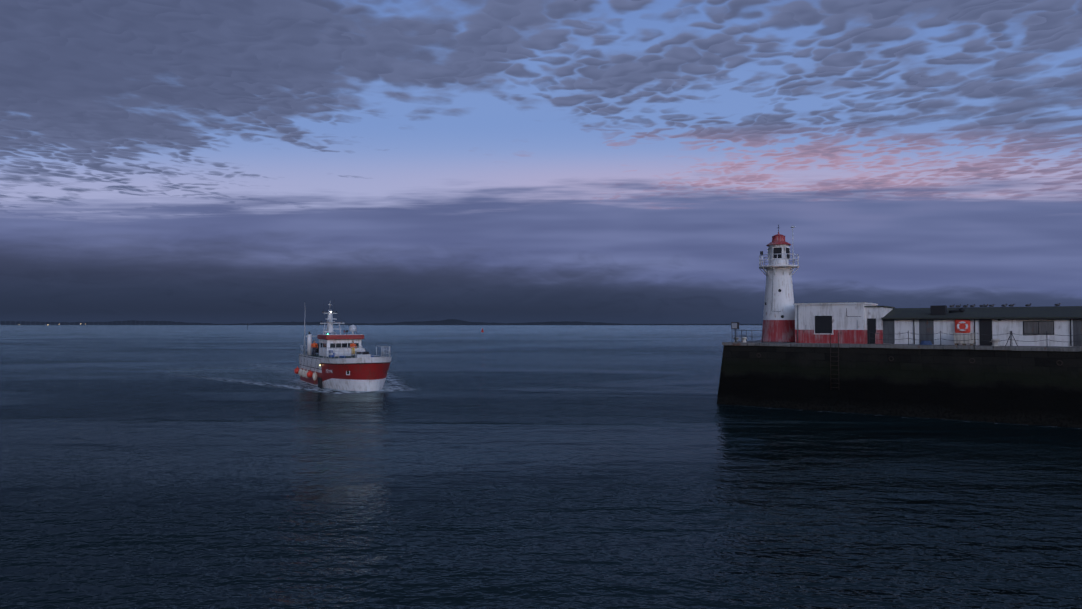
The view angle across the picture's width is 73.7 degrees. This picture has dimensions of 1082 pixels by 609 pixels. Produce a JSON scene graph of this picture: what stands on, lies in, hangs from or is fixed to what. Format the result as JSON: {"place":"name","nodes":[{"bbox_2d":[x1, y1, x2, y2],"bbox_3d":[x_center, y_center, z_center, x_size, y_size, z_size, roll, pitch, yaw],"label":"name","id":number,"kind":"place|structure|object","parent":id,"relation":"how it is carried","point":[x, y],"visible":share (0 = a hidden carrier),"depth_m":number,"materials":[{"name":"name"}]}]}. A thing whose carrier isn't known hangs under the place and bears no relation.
{"place":"outdoors","nodes":[
{"label":"outdoors","id":0,"kind":"place"},
{"bbox_2d":[1,319,762,324],"bbox_3d":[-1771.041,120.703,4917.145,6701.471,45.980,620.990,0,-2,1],"label":"coast","id":1,"kind":"structure","parent":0,"point":[441,322],"depth_m":5140.85,"materials":[{"name":"black"}]},
{"bbox_2d":[0,325,1081,608],"bbox_3d":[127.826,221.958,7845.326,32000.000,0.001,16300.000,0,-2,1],"label":"sea","id":2,"kind":"structure","parent":0,"point":[444,467],"depth_m":31.18,"materials":[{"name":"liquid"}]},
{"bbox_2d":[299,354,391,390],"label":"ship hull","id":3,"kind":"object","parent":2,"relation":"on","point":[368,373],"visible":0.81,"depth_m":75.33,"materials":[{"name":"red metal"}]},
{"bbox_2d":[294,354,321,387],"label":"boat fenders","id":4,"kind":"object","parent":3,"relation":"attached to","point":[304,373],"visible":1,"depth_m":81.45,"materials":[{"name":"orange plastic"}]},
{"bbox_2d":[311,340,317,355],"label":"crew side deck","id":5,"kind":"structure","parent":3,"relation":"on","point":[314,344],"depth_m":83.56,"materials":[{"name":"orange"}]},
{"bbox_2d":[304,313,368,354],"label":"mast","id":6,"kind":"object","parent":3,"relation":"on","point":[324,329],"visible":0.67,"depth_m":87.34,"materials":[{"name":"grey metal"}]},
{"bbox_2d":[307,332,370,357],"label":"wheelhouse","id":7,"kind":"object","parent":3,"relation":"on","point":[331,341],"visible":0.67,"depth_m":82.93,"materials":[{"name":"white metal"}]},
{"bbox_2d":[323,304,356,334],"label":"mast","id":8,"kind":"object","parent":7,"relation":"on","point":[352,328],"visible":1,"depth_m":84.56,"materials":[{"name":"grey metal"}]},
{"bbox_2d":[301,345,389,357],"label":"boat rails","id":9,"kind":"object","parent":3,"relation":"on","point":[382,351],"visible":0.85,"depth_m":78.43,"materials":[{"name":"grey metal"}]},
{"bbox_2d":[329,330,373,357],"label":"deck gear","id":10,"kind":"object","parent":3,"relation":"on","point":[331,354],"visible":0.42,"depth_m":80.52,"materials":[{"name":"metal"}]},
{"bbox_2d":[350,341,356,356],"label":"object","id":11,"kind":"object","parent":3,"relation":"on","point":[352,346],"visible":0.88,"depth_m":81.72,"materials":[{"name":"orange"}]},
{"bbox_2d":[717,333,1081,427],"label":"pier","id":12,"kind":"structure","parent":2,"relation":"in","point":[1035,385],"depth_m":54.18,"materials":[{"name":"concrete"}]},
{"bbox_2d":[731,322,738,341],"bbox_3d":[16.961,2.420,62.982,0.620,1.760,0.365,-1,-2,35],"label":"end light box","id":13,"kind":"object","parent":12,"relation":"on","point":[735,325],"visible":0.98,"depth_m":62.86,"materials":[{"name":"grey metal"}]},
{"bbox_2d":[735,330,762,342],"bbox_3d":[18.826,2.787,63.744,2.711,1.069,3.650,-1,-2,35],"label":"head rail","id":14,"kind":"object","parent":12,"relation":"on","point":[741,335],"visible":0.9,"depth_m":62.50,"materials":[{"name":"grey metal"}]},
{"bbox_2d":[759,225,798,341],"bbox_3d":[21.403,-1.925,64.867,3.480,10.550,3.480,-1,-2,35],"label":"lighthouse","id":15,"kind":"object","parent":12,"relation":"on","point":[779,318],"visible":0.98,"depth_m":63.86,"materials":[{"name":"white paint"}]},
{"bbox_2d":[793,302,894,343],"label":"building","id":16,"kind":"structure","parent":12,"relation":"on","point":[853,322],"depth_m":59.32,"materials":[{"name":"white paint"}]},
{"bbox_2d":[875,333,879,343],"bbox_3d":[27.005,2.710,57.868,0.320,0.900,0.240,-1,-2,35],"label":"fire cabinet","id":17,"kind":"object","parent":12,"relation":"on","point":[877,338],"visible":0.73,"depth_m":57.76,"materials":[{"name":"red metal"}]},
{"bbox_2d":[920,341,932,344],"bbox_3d":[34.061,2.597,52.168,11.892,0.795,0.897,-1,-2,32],"label":"quay gear","id":18,"kind":"object","parent":12,"relation":"on","point":[925,343],"visible":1,"depth_m":54.75,"materials":[{"name":"grey"}]},
{"bbox_2d":[953,333,973,345],"bbox_3d":[31.457,2.584,53.640,1.300,0.910,1.100,-1,-2,35],"label":"storage box","id":19,"kind":"object","parent":12,"relation":"on","point":[968,337],"visible":0.92,"depth_m":53.17,"materials":[{"name":"white plastic"}]},
{"bbox_2d":[869,331,1081,346],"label":"chain fence","id":20,"kind":"object","parent":12,"relation":"on","point":[1010,339],"visible":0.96,"depth_m":52.69,"materials":[{"name":"grey metal"}]},
{"bbox_2d":[881,305,1081,346],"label":"shed","id":21,"kind":"structure","parent":12,"relation":"on","point":[990,323],"depth_m":54.05,"materials":[{"name":"white paint"}]},
{"bbox_2d":[955,320,969,332],"bbox_3d":[31.809,1.646,54.446,1.020,1.020,0.320,-1,-2,35],"label":"lifebuoy station","id":22,"kind":"object","parent":21,"relation":"attached to","point":[962,326],"visible":0.96,"depth_m":54.38,"materials":[{"name":"red plastic"}]},
{"bbox_2d":[949,303,1060,306],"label":"birds","id":23,"kind":"object","parent":21,"relation":"on","point":[1003,305],"visible":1,"depth_m":57.53,"materials":[{"name":"grey"}]},
{"bbox_2d":[990,339,1000,345],"bbox_3d":[32.931,2.746,52.285,0.525,0.522,0.533,0,-2,-10],"label":"bollard","id":24,"kind":"object","parent":12,"relation":"on","point":[995,342],"visible":0.98,"depth_m":52.14,"materials":[{"name":"grey metal"}]},
{"bbox_2d":[1005,331,1017,346],"bbox_3d":[33.690,2.444,51.638,0.772,1.109,0.676,-1,-2,35],"label":"tripod","id":25,"kind":"object","parent":12,"relation":"on","point":[1011,340],"visible":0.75,"depth_m":51.55,"materials":[{"name":"grey metal"}]},
{"bbox_2d":[0,0,1081,324],"label":"sky","id":26,"kind":"structure","parent":0,"point":[187,161],"materials":[{"name":"blue"}]}
]}

